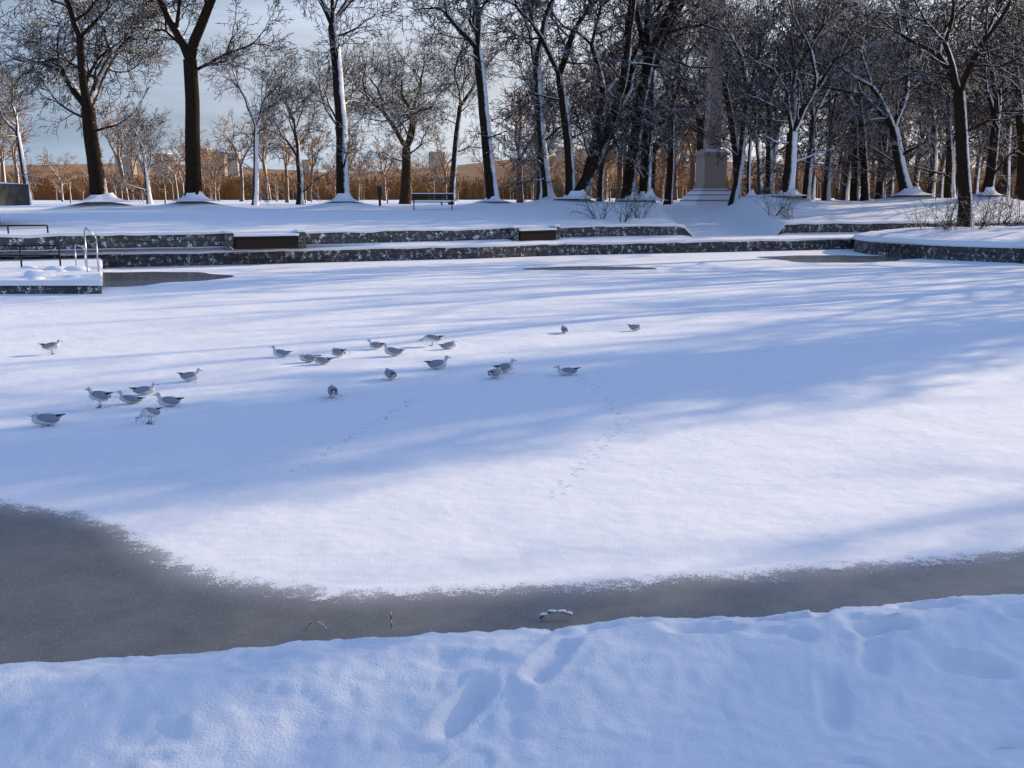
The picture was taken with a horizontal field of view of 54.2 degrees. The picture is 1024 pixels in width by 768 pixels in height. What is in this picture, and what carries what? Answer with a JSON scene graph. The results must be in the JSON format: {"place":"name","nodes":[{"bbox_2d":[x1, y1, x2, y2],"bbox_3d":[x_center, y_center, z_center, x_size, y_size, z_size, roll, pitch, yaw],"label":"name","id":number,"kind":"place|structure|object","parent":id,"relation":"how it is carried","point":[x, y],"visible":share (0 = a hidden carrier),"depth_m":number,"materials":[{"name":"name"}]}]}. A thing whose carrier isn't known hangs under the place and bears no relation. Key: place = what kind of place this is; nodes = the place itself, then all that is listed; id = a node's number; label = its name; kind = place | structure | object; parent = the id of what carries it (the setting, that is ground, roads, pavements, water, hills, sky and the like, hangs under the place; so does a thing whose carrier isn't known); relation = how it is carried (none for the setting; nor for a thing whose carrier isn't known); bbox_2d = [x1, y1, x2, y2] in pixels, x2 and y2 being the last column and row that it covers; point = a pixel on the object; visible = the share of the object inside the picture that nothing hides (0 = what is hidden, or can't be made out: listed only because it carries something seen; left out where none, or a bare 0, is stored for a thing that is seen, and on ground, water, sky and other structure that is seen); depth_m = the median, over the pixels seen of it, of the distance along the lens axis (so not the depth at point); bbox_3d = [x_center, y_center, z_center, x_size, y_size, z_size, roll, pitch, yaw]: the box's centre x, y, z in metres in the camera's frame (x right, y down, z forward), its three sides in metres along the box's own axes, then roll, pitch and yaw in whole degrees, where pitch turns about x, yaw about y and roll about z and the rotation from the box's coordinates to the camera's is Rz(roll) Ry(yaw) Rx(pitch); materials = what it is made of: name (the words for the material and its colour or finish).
{"place":"outdoors","nodes":[
{"label":"outdoors","id":0,"kind":"place"},
{"bbox_2d":[0,156,1011,186],"bbox_3d":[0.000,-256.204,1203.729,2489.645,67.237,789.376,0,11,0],"label":"hills","id":1,"kind":"structure","parent":0,"point":[468,170],"depth_m":1455.05,"materials":[{"name":"plant"}]},
{"bbox_2d":[114,146,677,175],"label":"buildings","id":2,"kind":"structure","parent":1,"relation":"on","point":[234,165],"depth_m":999.70,"materials":[{"name":"concrete"}]},
{"bbox_2d":[0,0,1018,172],"label":"sky","id":3,"kind":"structure","parent":0,"point":[171,95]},
{"bbox_2d":[0,249,1023,584],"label":"snow-covered ice","id":4,"kind":"structure","parent":0,"point":[900,431],"depth_m":12.72,"materials":[{"name":"snow"}]},
{"bbox_2d":[30,412,65,424],"bbox_3d":[-5.557,0.415,11.979,0.394,0.162,0.123,-2,11,-20],"label":"gull","id":5,"kind":"object","parent":4,"relation":"on","point":[37,418],"visible":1,"depth_m":11.93,"materials":[{"name":"white"}]},
{"bbox_2d":[85,387,113,407],"bbox_3d":[-5.359,0.171,12.993,0.402,0.274,0.137,0,11,6],"label":"gull","id":6,"kind":"object","parent":4,"relation":"on","point":[101,396],"visible":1,"depth_m":12.95,"materials":[{"name":"white"}]},
{"bbox_2d":[135,407,161,423],"bbox_3d":[-4.382,0.382,12.068,0.117,0.199,0.422,1,4,26],"label":"gull","id":7,"kind":"object","parent":4,"relation":"on","point":[151,413],"visible":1,"depth_m":12.03,"materials":[{"name":"white"}]},
{"bbox_2d":[102,272,233,286],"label":"ice patch","id":8,"kind":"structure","parent":4,"relation":"on","point":[119,279],"depth_m":34.02,"materials":[{"name":"ice"}]},
{"bbox_2d":[154,392,184,405],"bbox_3d":[-4.487,0.199,13.066,0.403,0.186,0.137,0,11,-16],"label":"gull","id":9,"kind":"object","parent":4,"relation":"on","point":[169,401],"visible":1,"depth_m":13.02,"materials":[{"name":"white"}]},
{"bbox_2d":[31,328,900,497],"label":"footprints","id":10,"kind":"object","parent":4,"relation":"on","point":[551,491],"visible":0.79,"depth_m":12.78,"materials":[{"name":"white"}]},
{"bbox_2d":[523,266,653,269],"bbox_3d":[2.976,-4.464,38.519,5.267,0.001,2.187,0,11,0],"label":"ice patch","id":11,"kind":"object","parent":4,"relation":"on","point":[594,268],"visible":1,"depth_m":38.31,"materials":[{"name":"ice"}]},
{"bbox_2d":[757,255,917,262],"bbox_3d":[14.678,-5.569,44.428,7.152,0.001,5.401,0,11,0],"label":"ice patch","id":12,"kind":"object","parent":4,"relation":"on","point":[828,258],"depth_m":44.54,"materials":[{"name":"ice"}]},
{"bbox_2d":[0,263,1023,663],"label":"ice","id":13,"kind":"structure","parent":0,"point":[76,587],"depth_m":6.83,"materials":[{"name":"ice"}]},
{"bbox_2d":[0,496,1023,605],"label":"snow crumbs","id":14,"kind":"object","parent":13,"relation":"on","point":[190,558],"visible":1,"depth_m":7.30,"materials":[{"name":"snow"}]},
{"bbox_2d":[0,194,1023,267],"bbox_3d":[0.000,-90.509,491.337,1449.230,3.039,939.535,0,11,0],"label":"terrace lawn","id":15,"kind":"structure","parent":0,"point":[158,233],"depth_m":48.90,"materials":[{"name":"stone"}]},
{"bbox_2d":[0,111,23,181],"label":"tree","id":16,"kind":"object","parent":15,"relation":"on","point":[2,159],"visible":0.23,"depth_m":158.42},
{"bbox_2d":[0,182,29,205],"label":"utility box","id":17,"kind":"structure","parent":15,"relation":"on","point":[14,194],"depth_m":40.32,"materials":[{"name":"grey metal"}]},
{"bbox_2d":[0,107,36,182],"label":"tree","id":18,"kind":"object","parent":15,"relation":"on","point":[13,156],"visible":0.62,"depth_m":124.62,"materials":[{"name":"plant"}]},
{"bbox_2d":[0,52,46,204],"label":"tree","id":19,"kind":"object","parent":15,"relation":"on","point":[15,115],"visible":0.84,"depth_m":96.91,"materials":[{"name":"brown plant"}]},
{"bbox_2d":[0,286,101,293],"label":"stone landing platform","id":20,"kind":"object","parent":15,"relation":"on","point":[50,289],"visible":0.2,"depth_m":28.30,"materials":[{"name":"stone"}]},
{"bbox_2d":[0,245,60,266],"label":"railing","id":21,"kind":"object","parent":20,"relation":"on","point":[21,255],"depth_m":33.35,"materials":[{"name":"black metal"}]},
{"bbox_2d":[0,258,102,285],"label":"platform snow cap","id":22,"kind":"object","parent":20,"relation":"on","point":[12,272],"visible":0.64,"depth_m":30.73,"materials":[{"name":"snow"}]},
{"bbox_2d":[22,266,89,279],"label":"platform snow lumps","id":23,"kind":"object","parent":20,"relation":"on","point":[35,274],"visible":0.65,"depth_m":30.73,"materials":[{"name":"snow"}]},
{"bbox_2d":[74,227,98,271],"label":"platform handrail hoops","id":24,"kind":"object","parent":20,"relation":"on","point":[85,257],"visible":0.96,"depth_m":31.41,"materials":[{"name":"grey"}]},
{"bbox_2d":[36,148,77,200],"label":"tree","id":25,"kind":"object","parent":15,"relation":"on","point":[52,168],"visible":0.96,"depth_m":207.90,"materials":[{"name":"plant"}]},
{"bbox_2d":[0,0,179,195],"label":"tree","id":26,"kind":"object","parent":15,"relation":"on","point":[57,60],"visible":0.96,"depth_m":58.42,"materials":[{"name":"brown plant"}]},
{"bbox_2d":[69,193,138,201],"bbox_3d":[-24.051,-10.983,58.776,4.412,0.542,4.751,0,11,0],"label":"snow mound","id":27,"kind":"object","parent":15,"relation":"on","point":[109,197],"visible":0.98,"depth_m":58.25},
{"bbox_2d":[96,98,153,200],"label":"tree","id":28,"kind":"object","parent":15,"relation":"on","point":[118,156],"visible":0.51,"depth_m":155.38,"materials":[{"name":"plant"}]},
{"bbox_2d":[105,100,184,203],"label":"tree","id":29,"kind":"object","parent":15,"relation":"on","point":[146,169],"visible":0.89,"depth_m":109.19,"materials":[{"name":"brown plant"}]},
{"bbox_2d":[149,146,184,201],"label":"tree","id":30,"kind":"object","parent":15,"relation":"on","point":[175,181],"visible":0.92,"depth_m":101.88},
{"bbox_2d":[167,124,218,196],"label":"tree","id":31,"kind":"object","parent":15,"relation":"on","point":[183,145],"visible":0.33,"depth_m":155.21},
{"bbox_2d":[172,191,217,200],"bbox_3d":[-18.810,-11.044,58.640,3.402,0.645,3.581,0,11,0],"label":"snow mound","id":32,"kind":"object","parent":15,"relation":"on","point":[200,196],"visible":0.98,"depth_m":58.37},
{"bbox_2d":[201,149,229,199],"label":"tree","id":33,"kind":"object","parent":15,"relation":"on","point":[217,172],"visible":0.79,"depth_m":196.43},
{"bbox_2d":[114,0,322,201],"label":"tree","id":34,"kind":"object","parent":15,"relation":"on","point":[193,177],"visible":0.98,"depth_m":57.61,"materials":[{"name":"brown plant"}]},
{"bbox_2d":[210,108,271,200],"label":"tree","id":35,"kind":"object","parent":15,"relation":"on","point":[241,176],"visible":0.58,"depth_m":167.45,"materials":[{"name":"plant"}]},
{"bbox_2d":[196,29,301,204],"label":"tree","id":36,"kind":"object","parent":15,"relation":"on","point":[255,195],"visible":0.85,"depth_m":89.28,"materials":[{"name":"brown plant"}]},
{"bbox_2d":[223,229,305,249],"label":"bench wall","id":37,"kind":"structure","parent":15,"relation":"on","point":[297,239],"depth_m":40.30,"materials":[{"name":"grey wood"}]},
{"bbox_2d":[237,110,294,200],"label":"tree","id":38,"kind":"object","parent":15,"relation":"on","point":[262,160],"visible":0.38,"depth_m":215.03,"materials":[{"name":"plant"}]},
{"bbox_2d":[226,54,350,204],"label":"tree","id":39,"kind":"object","parent":15,"relation":"on","point":[300,186],"visible":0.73,"depth_m":97.64,"materials":[{"name":"brown plant"}]},
{"bbox_2d":[265,124,318,202],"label":"tree","id":40,"kind":"object","parent":15,"relation":"on","point":[286,161],"visible":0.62,"depth_m":137.12,"materials":[{"name":"plant"}]},
{"bbox_2d":[291,118,334,200],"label":"tree","id":41,"kind":"object","parent":15,"relation":"on","point":[312,167],"visible":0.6,"depth_m":190.59,"materials":[{"name":"plant"}]},
{"bbox_2d":[283,45,375,189],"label":"tree","id":42,"kind":"object","parent":15,"relation":"on","point":[325,88],"visible":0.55,"depth_m":111.66,"materials":[{"name":"brown plant"}]},
{"bbox_2d":[264,0,425,194],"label":"tree","id":43,"kind":"object","parent":15,"relation":"on","point":[333,17],"visible":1,"depth_m":58.75,"materials":[{"name":"brown plant"}]},
{"bbox_2d":[327,121,368,197],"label":"tree","id":44,"kind":"object","parent":15,"relation":"on","point":[362,139],"visible":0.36,"depth_m":205.37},
{"bbox_2d":[333,148,376,200],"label":"tree","id":45,"kind":"object","parent":15,"relation":"on","point":[360,171],"visible":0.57,"depth_m":174.34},
{"bbox_2d":[365,135,417,200],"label":"tree","id":46,"kind":"object","parent":15,"relation":"on","point":[383,170],"visible":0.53,"depth_m":206.38,"materials":[{"name":"plant"}]},
{"bbox_2d":[322,19,461,203],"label":"tree","id":47,"kind":"object","parent":15,"relation":"on","point":[411,111],"visible":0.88,"depth_m":96.54,"materials":[{"name":"brown plant"}]},
{"bbox_2d":[412,193,453,209],"bbox_3d":[-4.403,-10.130,55.659,2.350,0.985,0.665,-1,11,-4],"label":"lawn bench","id":48,"kind":"object","parent":15,"relation":"on","point":[434,195],"depth_m":55.82,"materials":[{"name":"brown wood"}]},
{"bbox_2d":[426,128,471,198],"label":"tree","id":49,"kind":"object","parent":15,"relation":"on","point":[444,157],"visible":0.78,"depth_m":205.41,"materials":[{"name":"plant"}]},
{"bbox_2d":[392,0,532,198],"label":"tree","id":50,"kind":"object","parent":15,"relation":"on","point":[491,187],"visible":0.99,"depth_m":57.79,"materials":[{"name":"brown plant"}]},
{"bbox_2d":[410,11,516,204],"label":"tree","id":51,"kind":"object","parent":15,"relation":"on","point":[460,109],"visible":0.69,"depth_m":93.13,"materials":[{"name":"brown plant"}]},
{"bbox_2d":[0,168,1015,199],"bbox_3d":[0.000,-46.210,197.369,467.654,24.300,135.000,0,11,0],"label":"treeline woods","id":52,"kind":"object","parent":15,"relation":"on","point":[370,193],"visible":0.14,"depth_m":257.60,"materials":[{"name":"plant"}]},
{"bbox_2d":[508,224,559,240],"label":"bench wall","id":53,"kind":"structure","parent":15,"relation":"on","point":[517,233],"depth_m":47.05,"materials":[{"name":"brown wood"}]},
{"bbox_2d":[489,84,579,202],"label":"tree","id":54,"kind":"object","parent":15,"relation":"on","point":[519,199],"visible":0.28,"depth_m":121.65,"materials":[{"name":"plant"}]},
{"bbox_2d":[481,0,604,198],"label":"tree","id":55,"kind":"object","parent":15,"relation":"on","point":[544,171],"visible":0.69,"depth_m":60.38,"materials":[{"name":"brown plant"}]},
{"bbox_2d":[496,61,596,201],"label":"tree","id":56,"kind":"object","parent":15,"relation":"on","point":[552,122],"visible":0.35,"depth_m":92.87,"materials":[{"name":"brown plant"}]},
{"bbox_2d":[554,39,613,201],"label":"tree","id":57,"kind":"object","parent":15,"relation":"on","point":[596,183],"visible":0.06,"depth_m":117.50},
{"bbox_2d":[453,0,737,199],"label":"tree","id":58,"kind":"object","parent":15,"relation":"on","point":[603,134],"visible":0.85,"depth_m":59.18,"materials":[{"name":"brown plant"}]},
{"bbox_2d":[567,180,625,218],"bbox_3d":[4.480,-9.919,53.914,3.306,2.400,2.375,3,11,16],"label":"lawn bush","id":59,"kind":"object","parent":15,"relation":"on","point":[589,210],"visible":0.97,"depth_m":54.26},
{"bbox_2d":[579,85,635,200],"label":"tree","id":60,"kind":"object","parent":15,"relation":"on","point":[619,178],"visible":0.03,"depth_m":108.11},
{"bbox_2d":[558,66,660,201],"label":"tree","id":61,"kind":"object","parent":15,"relation":"on","point":[600,174],"visible":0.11,"depth_m":97.44,"materials":[{"name":"brown plant"}]},
{"bbox_2d":[588,44,749,202],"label":"tree","id":62,"kind":"object","parent":15,"relation":"on","point":[653,172],"visible":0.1,"depth_m":95.07,"materials":[{"name":"brown plant"}]},
{"bbox_2d":[653,112,695,199],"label":"tree","id":63,"kind":"object","parent":15,"relation":"on","point":[675,196],"visible":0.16,"depth_m":121.54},
{"bbox_2d":[576,0,779,201],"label":"tree","id":64,"kind":"object","parent":15,"relation":"on","point":[632,157],"visible":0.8,"depth_m":59.86,"materials":[{"name":"brown plant"}]},
{"bbox_2d":[632,1,729,204],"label":"tree","id":65,"kind":"object","parent":15,"relation":"on","point":[670,180],"visible":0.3,"depth_m":76.26,"materials":[{"name":"brown plant"}]},
{"bbox_2d":[622,17,770,151],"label":"tree","id":66,"kind":"object","parent":15,"relation":"on","point":[682,128],"visible":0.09,"depth_m":91.11,"materials":[{"name":"brown plant"}]},
{"bbox_2d":[664,117,729,189],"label":"tree","id":67,"kind":"object","parent":15,"relation":"on","point":[692,176],"visible":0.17,"depth_m":116.38,"materials":[{"name":"plant"}]},
{"bbox_2d":[676,0,731,204],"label":"obelisk monument","id":68,"kind":"object","parent":15,"relation":"on","point":[709,187],"visible":0.79,"depth_m":72.41,"materials":[{"name":"grey stone"}]},
{"bbox_2d":[674,0,782,198],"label":"tree","id":69,"kind":"object","parent":15,"relation":"on","point":[733,140],"visible":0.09,"depth_m":81.39,"materials":[{"name":"brown plant"}]},
{"bbox_2d":[686,0,804,205],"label":"tree","id":70,"kind":"object","parent":15,"relation":"on","point":[736,188],"visible":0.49,"depth_m":66.82,"materials":[{"name":"brown plant"}]},
{"bbox_2d":[725,74,792,194],"bbox_3d":[15.778,-15.908,64.747,4.132,7.811,4.850,0,11,0],"label":"tree","id":71,"kind":"object","parent":15,"relation":"on","point":[748,167],"visible":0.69,"depth_m":64.11,"materials":[{"name":"brown plant"}]},
{"bbox_2d":[722,82,800,193],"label":"avenue tree","id":72,"kind":"object","parent":15,"relation":"on","point":[757,149],"visible":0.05,"depth_m":114.91,"materials":[{"name":"brown plant"}]},
{"bbox_2d":[751,178,800,215],"bbox_3d":[15.650,-11.021,59.209,3.306,2.400,2.375,1,11,7],"label":"lawn bush","id":73,"kind":"object","parent":15,"relation":"on","point":[776,200],"visible":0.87,"depth_m":58.86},
{"bbox_2d":[737,29,822,190],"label":"avenue tree","id":74,"kind":"object","parent":15,"relation":"on","point":[775,149],"visible":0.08,"depth_m":89.26,"materials":[{"name":"brown plant"}]},
{"bbox_2d":[706,0,856,194],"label":"tree","id":75,"kind":"object","parent":15,"relation":"on","point":[768,179],"visible":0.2,"depth_m":74.86,"materials":[{"name":"brown plant"}]},
{"bbox_2d":[708,0,897,196],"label":"tree","id":76,"kind":"object","parent":15,"relation":"on","point":[789,91],"visible":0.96,"depth_m":62.83,"materials":[{"name":"brown plant"}]},
{"bbox_2d":[780,84,839,199],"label":"avenue tree","id":77,"kind":"object","parent":15,"relation":"on","point":[813,187],"visible":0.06,"depth_m":115.45,"materials":[{"name":"brown plant"}]},
{"bbox_2d":[769,2,873,199],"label":"avenue tree","id":78,"kind":"object","parent":15,"relation":"on","point":[807,181],"visible":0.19,"depth_m":77.68,"materials":[{"name":"brown plant"}]},
{"bbox_2d":[815,101,876,199],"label":"tree","id":79,"kind":"object","parent":15,"relation":"on","point":[840,191],"visible":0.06,"depth_m":105.33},
{"bbox_2d":[797,2,905,200],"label":"avenue tree","id":80,"kind":"object","parent":15,"relation":"on","point":[826,192],"visible":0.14,"depth_m":85.22,"materials":[{"name":"brown plant"}]},
{"bbox_2d":[776,0,944,200],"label":"tree","id":81,"kind":"object","parent":15,"relation":"on","point":[865,194],"visible":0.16,"depth_m":81.78,"materials":[{"name":"brown plant"}]},
{"bbox_2d":[799,56,922,199],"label":"avenue tree","id":82,"kind":"object","parent":15,"relation":"on","point":[845,194],"visible":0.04,"depth_m":93.87,"materials":[{"name":"brown plant"}]},
{"bbox_2d":[767,0,976,191],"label":"tree","id":83,"kind":"object","parent":15,"relation":"on","point":[898,159],"visible":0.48,"depth_m":69.09,"materials":[{"name":"brown plant"}]},
{"bbox_2d":[811,0,946,198],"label":"tree","id":84,"kind":"object","parent":15,"relation":"on","point":[879,189],"visible":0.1,"depth_m":89.59,"materials":[{"name":"brown plant"}]},
{"bbox_2d":[832,56,930,197],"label":"tree","id":85,"kind":"object","parent":15,"relation":"on","point":[888,151],"visible":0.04,"depth_m":99.32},
{"bbox_2d":[892,186,934,194],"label":"snow mound","id":86,"kind":"object","parent":15,"relation":"on","point":[915,190],"visible":0.97,"depth_m":70.10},
{"bbox_2d":[895,68,952,185],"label":"avenue tree","id":87,"kind":"object","parent":15,"relation":"on","point":[924,156],"visible":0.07,"depth_m":106.62,"materials":[{"name":"brown plant"}]},
{"bbox_2d":[853,225,1023,262],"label":"snow wall","id":88,"kind":"structure","parent":15,"relation":"on","point":[998,244],"depth_m":44.50,"materials":[{"name":"snow"}]},
{"bbox_2d":[826,0,1023,226],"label":"island tree","id":89,"kind":"object","parent":88,"relation":"on","point":[946,63],"visible":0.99,"depth_m":50.34,"materials":[{"name":"brown plant"}]},
{"bbox_2d":[918,182,978,228],"bbox_3d":[21.591,-8.554,48.436,3.105,2.474,2.954,-8,13,-37],"label":"island bush","id":90,"kind":"object","parent":88,"relation":"on","point":[955,218],"visible":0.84,"depth_m":48.45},
{"bbox_2d":[921,188,978,231],"bbox_3d":[20.859,-8.161,46.984,3.031,2.200,2.177,-7,13,-35],"label":"island bush","id":91,"kind":"object","parent":88,"relation":"on","point":[944,222],"visible":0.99,"depth_m":47.19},
{"bbox_2d":[957,183,1020,228],"bbox_3d":[22.421,-8.448,47.738,2.883,2.266,2.455,9,14,41],"label":"island bush","id":92,"kind":"object","parent":88,"relation":"on","point":[981,226],"visible":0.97,"depth_m":47.70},
{"bbox_2d":[979,180,1023,226],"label":"island bush","id":93,"kind":"object","parent":88,"relation":"on","point":[1019,216],"visible":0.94,"depth_m":48.26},
{"bbox_2d":[864,5,1023,197],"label":"tree","id":94,"kind":"object","parent":15,"relation":"on","point":[949,173],"visible":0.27,"depth_m":77.71,"materials":[{"name":"brown plant"}]},
{"bbox_2d":[919,94,973,197],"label":"avenue tree","id":95,"kind":"object","parent":15,"relation":"on","point":[940,190],"visible":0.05,"depth_m":136.76,"materials":[{"name":"brown plant"}]},
{"bbox_2d":[878,2,1019,196],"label":"avenue tree","id":96,"kind":"object","parent":15,"relation":"on","point":[935,161],"visible":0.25,"depth_m":83.14,"materials":[{"name":"brown plant"}]},
{"bbox_2d":[922,55,1013,196],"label":"avenue tree","id":97,"kind":"object","parent":15,"relation":"on","point":[956,185],"visible":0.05,"depth_m":92.46,"materials":[{"name":"brown plant"}]},
{"bbox_2d":[915,0,1023,200],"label":"tree","id":98,"kind":"object","parent":15,"relation":"on","point":[1020,160],"visible":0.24,"depth_m":74.11,"materials":[{"name":"brown plant"}]},
{"bbox_2d":[925,0,1023,192],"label":"tree","id":99,"kind":"object","parent":15,"relation":"on","point":[992,161],"visible":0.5,"depth_m":67.61,"materials":[{"name":"brown plant"}]},
{"bbox_2d":[940,59,1022,195],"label":"tree","id":100,"kind":"object","parent":15,"relation":"on","point":[1012,168],"visible":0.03,"depth_m":96.97,"materials":[{"name":"brown plant"}]},
{"bbox_2d":[954,29,1023,197],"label":"avenue tree","id":101,"kind":"object","parent":15,"relation":"on","point":[1006,165],"visible":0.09,"depth_m":81.86,"materials":[{"name":"brown plant"}]},
{"bbox_2d":[970,89,1011,195],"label":"avenue tree","id":102,"kind":"object","parent":15,"relation":"on","point":[976,181],"depth_m":119.41,"materials":[{"name":"brown plant"}]},
{"bbox_2d":[977,180,1023,223],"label":"lawn bush","id":103,"kind":"object","parent":15,"relation":"on","point":[1008,217],"visible":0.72,"depth_m":56.78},
{"bbox_2d":[291,749,1023,767],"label":"bank snow","id":104,"kind":"structure","parent":0,"point":[468,760],"depth_m":3.18,"materials":[{"name":"snow"}]},
{"bbox_2d":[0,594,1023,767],"bbox_3d":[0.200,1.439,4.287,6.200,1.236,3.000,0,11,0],"label":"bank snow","id":105,"kind":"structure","parent":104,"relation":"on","point":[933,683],"depth_m":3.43,"materials":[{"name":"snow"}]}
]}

